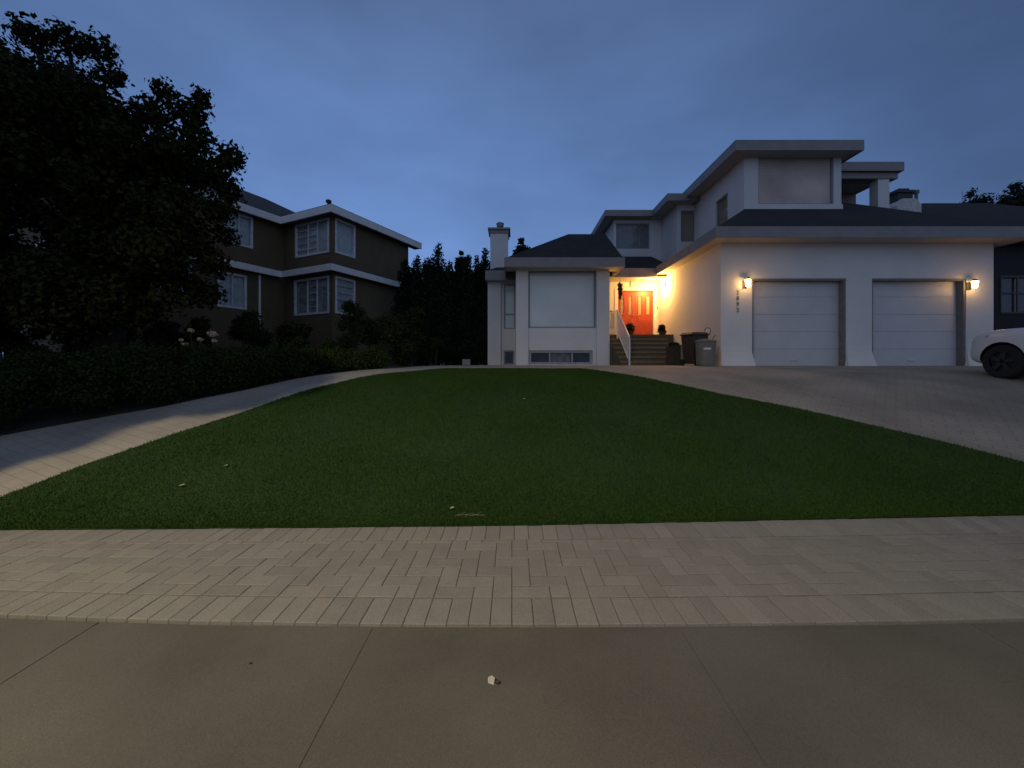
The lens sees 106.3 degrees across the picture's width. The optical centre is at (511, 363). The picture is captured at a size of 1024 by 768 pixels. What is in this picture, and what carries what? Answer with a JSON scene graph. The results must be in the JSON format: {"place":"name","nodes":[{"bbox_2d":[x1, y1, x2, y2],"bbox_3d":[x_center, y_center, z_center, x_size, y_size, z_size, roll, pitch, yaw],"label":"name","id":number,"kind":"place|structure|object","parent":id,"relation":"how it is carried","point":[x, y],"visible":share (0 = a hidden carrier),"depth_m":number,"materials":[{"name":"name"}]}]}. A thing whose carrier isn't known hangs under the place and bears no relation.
{"place":"outdoors","nodes":[
{"label":"outdoors","id":0,"kind":"place"},
{"bbox_2d":[0,369,429,496],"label":"path","id":1,"kind":"structure","parent":0,"point":[30,457],"depth_m":5.29,"materials":[{"name":"grey concrete"}]},
{"bbox_2d":[462,359,470,364],"bbox_3d":[-1.853,-0.071,15.600,0.320,0.240,0.200,0,0,0],"label":"concrete block","id":2,"kind":"object","parent":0,"point":[466,361],"depth_m":15.50,"materials":[{"name":"grey stone"}]},
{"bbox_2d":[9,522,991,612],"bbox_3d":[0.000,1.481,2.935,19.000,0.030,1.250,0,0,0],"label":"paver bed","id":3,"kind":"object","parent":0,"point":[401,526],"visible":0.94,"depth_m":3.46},
{"bbox_2d":[0,365,1022,623],"bbox_3d":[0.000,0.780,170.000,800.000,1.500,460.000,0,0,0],"label":"ground","id":4,"kind":"structure","parent":0,"point":[32,419],"depth_m":6.00,"materials":[{"name":"soil"}]},
{"bbox_2d":[0,11,249,350],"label":"leafy tree","id":5,"kind":"object","parent":4,"relation":"on","point":[118,230],"visible":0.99,"depth_m":8.09,"materials":[{"name":"green plant"}]},
{"bbox_2d":[139,319,190,356],"bbox_3d":[-8.739,-0.471,9.672,1.138,1.301,1.376,0,0,0],"label":"shrub","id":6,"kind":"object","parent":4,"relation":"on","point":[158,336],"visible":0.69,"depth_m":9.40,"materials":[{"name":"green plant"}]},
{"bbox_2d":[0,340,391,427],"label":"hedge","id":7,"kind":"object","parent":4,"relation":"on","point":[81,380],"visible":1,"depth_m":6.18,"materials":[{"name":"green plant"}]},
{"bbox_2d":[187,328,194,345],"bbox_3d":[-7.453,-0.555,8.900,0.160,0.555,0.123,0,0,0],"label":"flower head","id":8,"kind":"object","parent":7,"relation":"on","point":[191,330],"visible":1,"depth_m":8.90},
{"bbox_2d":[183,316,219,348],"bbox_3d":[-7.999,-0.541,9.983,0.871,1.407,0.890,0,0,-36],"label":"shrub","id":9,"kind":"object","parent":4,"relation":"on","point":[201,326],"visible":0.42,"depth_m":9.78,"materials":[{"name":"green plant"}]},
{"bbox_2d":[207,330,217,349],"bbox_3d":[-6.928,-0.490,8.901,0.237,0.573,0.218,0,0,0],"label":"flower head","id":10,"kind":"object","parent":4,"relation":"on","point":[212,334],"visible":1,"depth_m":8.88},
{"bbox_2d":[14,178,421,365],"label":"brown house","id":11,"kind":"structure","parent":4,"relation":"on","point":[315,266],"depth_m":16.29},
{"bbox_2d":[217,271,246,309],"bbox_3d":[-11.099,-2.900,15.205,0.130,1.390,1.074,0,0,26],"label":"window","id":12,"kind":"structure","parent":11,"relation":"in","point":[235,285],"depth_m":15.34,"materials":[{"name":"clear glass"}]},
{"bbox_2d":[224,213,252,248],"bbox_3d":[-10.993,-5.400,15.426,0.130,1.290,1.064,0,0,26],"label":"window","id":13,"kind":"structure","parent":11,"relation":"in","point":[244,224],"depth_m":15.64,"materials":[{"name":"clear glass"}]},
{"bbox_2d":[294,275,328,315],"bbox_3d":[-8.503,-2.870,16.337,2.184,1.550,0.130,0,0,26],"label":"window","id":14,"kind":"structure","parent":11,"relation":"in","point":[311,295],"depth_m":16.39,"materials":[{"name":"clear glass"}]},
{"bbox_2d":[295,217,328,257],"bbox_3d":[-8.472,-5.325,16.323,2.114,1.440,0.130,0,0,26],"label":"window","id":15,"kind":"structure","parent":11,"relation":"in","point":[312,237],"depth_m":16.37,"materials":[{"name":"clear glass"}]},
{"bbox_2d":[335,217,354,257],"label":"window","id":16,"kind":"structure","parent":11,"relation":"in","point":[344,231],"depth_m":16.38,"materials":[{"name":"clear glass"}]},
{"bbox_2d":[335,276,354,313],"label":"window","id":17,"kind":"structure","parent":11,"relation":"in","point":[344,287],"depth_m":16.29,"materials":[{"name":"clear glass"}]},
{"bbox_2d":[225,310,274,350],"bbox_3d":[-7.762,-0.750,11.481,1.354,1.769,1.333,0,0,0],"label":"shrub","id":18,"kind":"object","parent":4,"relation":"on","point":[248,327],"visible":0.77,"depth_m":11.24,"materials":[{"name":"green plant"}]},
{"bbox_2d":[271,320,313,349],"bbox_3d":[-7.048,-0.646,12.296,1.285,1.526,1.298,0,0,0],"label":"shrub","id":19,"kind":"object","parent":4,"relation":"on","point":[292,330],"visible":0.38,"depth_m":12.07,"materials":[{"name":"green plant"}]},
{"bbox_2d":[284,336,346,352],"bbox_3d":[-5.351,-0.315,10.639,1.644,0.925,0.906,0,0,8],"label":"shrub","id":20,"kind":"object","parent":4,"relation":"on","point":[328,342],"visible":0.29,"depth_m":10.46,"materials":[{"name":"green plant"}]},
{"bbox_2d":[335,299,366,351],"bbox_3d":[-5.960,-1.158,14.290,1.148,2.551,1.342,0,0,0],"label":"shrub","id":21,"kind":"object","parent":4,"relation":"on","point":[352,309],"visible":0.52,"depth_m":14.26,"materials":[{"name":"green plant"}]},
{"bbox_2d":[336,312,419,365],"bbox_3d":[-4.263,-0.775,12.608,2.557,1.804,2.594,0,0,0],"label":"shrub","id":22,"kind":"object","parent":4,"relation":"on","point":[377,330],"visible":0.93,"depth_m":12.30,"materials":[{"name":"green plant"}]},
{"bbox_2d":[389,257,413,365],"bbox_3d":[-4.945,-2.302,17.645,1.435,5.206,1.323,0,0,-23],"label":"cedar","id":23,"kind":"object","parent":4,"relation":"on","point":[402,292],"visible":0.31,"depth_m":17.40,"materials":[{"name":"green plant"}]},
{"bbox_2d":[388,306,429,365],"bbox_3d":[-3.743,-1.024,14.264,1.621,2.294,1.338,0,0,-38],"label":"shrub","id":24,"kind":"object","parent":4,"relation":"on","point":[413,318],"visible":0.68,"depth_m":14.16,"materials":[{"name":"green plant"}]},
{"bbox_2d":[404,255,430,365],"bbox_3d":[-4.262,-2.352,17.372,1.336,5.343,1.455,0,0,0],"label":"cedar","id":25,"kind":"object","parent":4,"relation":"on","point":[416,277],"visible":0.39,"depth_m":17.16,"materials":[{"name":"green plant"}]},
{"bbox_2d":[418,257,437,365],"bbox_3d":[-3.860,-2.305,17.616,1.426,5.215,1.416,0,0,0],"label":"cedar","id":26,"kind":"object","parent":4,"relation":"on","point":[425,271],"visible":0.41,"depth_m":17.32,"materials":[{"name":"green plant"}]},
{"bbox_2d":[423,242,446,365],"bbox_3d":[-3.378,-2.634,17.525,1.419,5.917,1.279,0,0,-33],"label":"cedar","id":27,"kind":"object","parent":4,"relation":"on","point":[437,271],"visible":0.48,"depth_m":17.25,"materials":[{"name":"green plant"}]},
{"bbox_2d":[432,259,459,365],"bbox_3d":[-2.875,-2.197,17.187,1.313,4.935,1.432,0,0,-35],"label":"cedar","id":28,"kind":"object","parent":4,"relation":"on","point":[446,312],"visible":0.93,"depth_m":16.96,"materials":[{"name":"green plant"}]},
{"bbox_2d":[450,257,464,364],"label":"cedar","id":29,"kind":"object","parent":4,"relation":"on","point":[458,272],"visible":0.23,"depth_m":17.27,"materials":[{"name":"green plant"}]},
{"bbox_2d":[454,250,467,276],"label":"distant tree","id":30,"kind":"object","parent":4,"relation":"on","point":[461,253],"visible":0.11,"depth_m":26.90,"materials":[{"name":"green plant"}]},
{"bbox_2d":[452,255,481,364],"bbox_3d":[-1.966,-2.301,17.099,1.423,5.198,1.307,0,0,23],"label":"cedar","id":31,"kind":"object","parent":4,"relation":"on","point":[466,305],"visible":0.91,"depth_m":16.84,"materials":[{"name":"green plant"}]},
{"bbox_2d":[465,255,484,364],"bbox_3d":[-1.663,-2.347,17.363,1.437,5.314,1.411,0,0,0],"label":"cedar","id":32,"kind":"object","parent":4,"relation":"on","point":[477,260],"visible":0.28,"depth_m":17.05,"materials":[{"name":"green plant"}]},
{"bbox_2d":[471,247,489,364],"bbox_3d":[-1.190,-2.445,17.081,1.339,5.460,1.463,0,0,41],"label":"cedar","id":33,"kind":"object","parent":4,"relation":"on","point":[482,328],"visible":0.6,"depth_m":16.82,"materials":[{"name":"green plant"}]},
{"bbox_2d":[512,237,530,254],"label":"distant tree","id":34,"kind":"object","parent":4,"relation":"on","point":[520,248],"visible":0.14,"depth_m":23.95,"materials":[{"name":"green plant"}]},
{"bbox_2d":[485,140,1023,365],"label":"white house","id":35,"kind":"structure","parent":4,"relation":"on","point":[815,252],"depth_m":12.06,"materials":[{"name":"paint"}]},
{"bbox_2d":[504,350,513,364],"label":"window","id":36,"kind":"structure","parent":35,"relation":"in","point":[508,354],"depth_m":16.41,"materials":[{"name":"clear glass"}]},
{"bbox_2d":[504,284,514,328],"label":"window","id":37,"kind":"structure","parent":35,"relation":"in","point":[509,289],"depth_m":16.41,"materials":[{"name":"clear glass"}]},
{"bbox_2d":[529,350,592,364],"bbox_3d":[1.845,-0.247,14.715,2.420,0.534,0.290,0,0,0],"label":"window","id":38,"kind":"structure","parent":35,"relation":"in","point":[536,357],"depth_m":14.71,"materials":[{"name":"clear glass"}]},
{"bbox_2d":[528,271,595,327],"bbox_3d":[1.895,-2.450,14.635,2.568,2.178,0.070,0,0,0],"label":"window","id":39,"kind":"structure","parent":35,"relation":"in","point":[556,299],"depth_m":14.66,"materials":[{"name":"white glass"}]},
{"bbox_2d":[617,282,622,299],"bbox_3d":[4.431,-3.068,15.746,0.261,0.863,0.245,0,0,0],"label":"hanging basket","id":40,"kind":"object","parent":35,"relation":"hanging from","point":[620,288],"visible":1,"depth_m":15.70,"materials":[{"name":"metal"}]},
{"bbox_2d":[618,291,634,333],"bbox_3d":[4.903,-2.139,16.477,0.754,1.977,0.057,0,0,0],"label":"front door","id":41,"kind":"structure","parent":35,"relation":"in","point":[626,305],"depth_m":16.46,"materials":[{"name":"red paint"}]},
{"bbox_2d":[616,224,648,248],"bbox_3d":[5.725,-6.067,18.295,1.593,1.213,0.070,0,0,0],"label":"window","id":42,"kind":"structure","parent":35,"relation":"in","point":[628,236],"depth_m":18.32,"materials":[{"name":"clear glass"}]},
{"bbox_2d":[635,291,652,333],"bbox_3d":[5.659,-2.139,16.478,0.754,1.977,0.053,0,0,0],"label":"front door","id":43,"kind":"structure","parent":35,"relation":"in","point":[643,299],"depth_m":16.46,"materials":[{"name":"red paint"}]},
{"bbox_2d":[681,211,693,241],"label":"window","id":44,"kind":"structure","parent":35,"relation":"in","point":[687,217],"depth_m":16.62,"materials":[{"name":"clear glass"}]},
{"bbox_2d":[717,194,727,225],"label":"window","id":45,"kind":"structure","parent":35,"relation":"in","point":[722,205],"depth_m":14.58,"materials":[{"name":"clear glass"}]},
{"bbox_2d":[742,277,750,287],"bbox_3d":[6.964,-2.417,11.374,0.188,0.300,0.252,0,0,0],"label":"wall lamp","id":46,"kind":"object","parent":35,"relation":"attached to","point":[746,283],"visible":1,"depth_m":11.31,"materials":[{"name":"metal"}]},
{"bbox_2d":[753,282,837,365],"bbox_3d":[8.600,-1.227,11.730,2.820,2.674,0.080,0,0,0],"label":"garage door","id":47,"kind":"structure","parent":35,"relation":"in","point":[795,323],"depth_m":11.72,"materials":[{"name":"paint"}]},
{"bbox_2d":[758,158,832,203],"bbox_3d":[9.615,-6.270,13.065,2.546,1.706,0.070,0,0,0],"label":"window","id":48,"kind":"structure","parent":35,"relation":"in","point":[780,181],"depth_m":13.09,"materials":[{"name":"grey glass"}]},
{"bbox_2d":[873,282,955,365],"bbox_3d":[12.190,-1.227,11.730,2.820,2.674,0.080,0,0,0],"label":"garage door","id":49,"kind":"structure","parent":35,"relation":"in","point":[914,323],"depth_m":11.72,"materials":[{"name":"paint"}]},
{"bbox_2d":[966,279,979,289],"bbox_3d":[13.668,-2.370,11.374,0.188,0.300,0.252,0,0,0],"label":"wall lamp","id":50,"kind":"object","parent":35,"relation":"attached to","point":[974,282],"visible":1,"depth_m":11.34,"materials":[{"name":"metal"}]},
{"bbox_2d":[889,188,1023,330],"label":"dark house","id":51,"kind":"structure","parent":4,"relation":"on","point":[1008,286],"depth_m":14.50,"materials":[{"name":"grey paint"}]},
{"bbox_2d":[1000,276,1023,313],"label":"window","id":52,"kind":"structure","parent":51,"relation":"in","point":[1011,290],"depth_m":14.50,"materials":[{"name":"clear glass"}]},
{"bbox_2d":[959,187,999,203],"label":"distant tree","id":53,"kind":"object","parent":4,"relation":"on","point":[983,199],"visible":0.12,"depth_m":29.18,"materials":[{"name":"green plant"}]},
{"bbox_2d":[991,180,1023,205],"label":"distant tree","id":54,"kind":"object","parent":4,"relation":"on","point":[1018,193],"visible":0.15,"depth_m":25.85,"materials":[{"name":"green plant"}]},
{"bbox_2d":[0,618,1023,767],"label":"sidewalk","id":55,"kind":"structure","parent":0,"point":[79,694],"depth_m":1.74,"materials":[{"name":"concrete"}]},
{"bbox_2d":[488,675,494,684],"bbox_3d":[-0.096,1.486,1.805,0.036,0.025,0.026,0,0,0],"label":"paper scrap","id":56,"kind":"object","parent":55,"relation":"on","point":[491,678],"visible":1,"depth_m":1.81,"materials":[{"name":"white paper"}]},
{"bbox_2d":[0,515,1023,626],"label":"paver walk","id":57,"kind":"structure","parent":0,"point":[926,571],"depth_m":2.71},
{"bbox_2d":[0,368,1023,529],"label":"lawn","id":58,"kind":"structure","parent":0,"point":[476,456],"depth_m":4.54,"materials":[{"name":"green plant"}]},
{"bbox_2d":[0,0,1023,353],"label":"sky","id":59,"kind":"structure","parent":0,"point":[428,122],"materials":[{"name":"blue"}]},
{"bbox_2d":[389,365,983,368],"bbox_3d":[7.858,0.086,12.761,22.284,0.076,7.178,0,0,0],"label":"house apron","id":60,"kind":"object","parent":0,"point":[692,367],"visible":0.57,"depth_m":9.98,"materials":[{"name":"grey concrete"}]},
{"bbox_2d":[610,334,672,364],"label":"front steps","id":61,"kind":"structure","parent":60,"relation":"on","point":[647,349],"depth_m":14.06,"materials":[{"name":"grey concrete"}]},
{"bbox_2d":[610,309,629,364],"bbox_3d":[4.040,-0.999,14.710,0.056,2.198,3.036,0,0,0],"label":"stair railing","id":62,"kind":"object","parent":61,"relation":"on","point":[624,336],"visible":0.8,"depth_m":14.13,"materials":[{"name":"white metal"}]},
{"bbox_2d":[625,323,634,333],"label":"potted plant","id":63,"kind":"object","parent":61,"relation":"on","point":[630,327],"visible":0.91,"depth_m":15.32,"materials":[{"name":"green plant"}]},
{"bbox_2d":[657,324,666,333],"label":"potted plant","id":64,"kind":"object","parent":61,"relation":"on","point":[661,328],"visible":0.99,"depth_m":14.86,"materials":[{"name":"green plant"}]},
{"bbox_2d":[666,342,681,365],"bbox_3d":[5.375,-0.347,12.740,0.368,0.794,0.520,0,0,0],"label":"planter box","id":65,"kind":"object","parent":60,"relation":"on","point":[673,353],"visible":1,"depth_m":12.50,"materials":[{"name":"brown wood"}]},
{"bbox_2d":[679,332,709,365],"bbox_3d":[5.637,-0.463,11.914,0.600,1.030,0.688,0,0,-12],"label":"wheeled bin","id":66,"kind":"object","parent":60,"relation":"on","point":[688,339],"visible":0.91,"depth_m":11.72,"materials":[{"name":"brown plastic"}]},
{"bbox_2d":[695,339,716,365],"bbox_3d":[5.673,-0.338,11.250,0.590,0.795,0.590,0,0,0],"label":"round bin","id":67,"kind":"object","parent":60,"relation":"on","point":[705,352],"visible":0.98,"depth_m":11.03,"materials":[{"name":"grey plastic"}]},
{"bbox_2d":[589,369,1023,461],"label":"driveway","id":68,"kind":"structure","parent":0,"point":[980,409],"depth_m":6.58,"materials":[{"name":"grey concrete"}]},
{"bbox_2d":[970,328,1023,377],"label":"parked car","id":69,"kind":"object","parent":68,"relation":"on","point":[998,353],"visible":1,"depth_m":7.74,"materials":[{"name":"white paint"}]}
]}

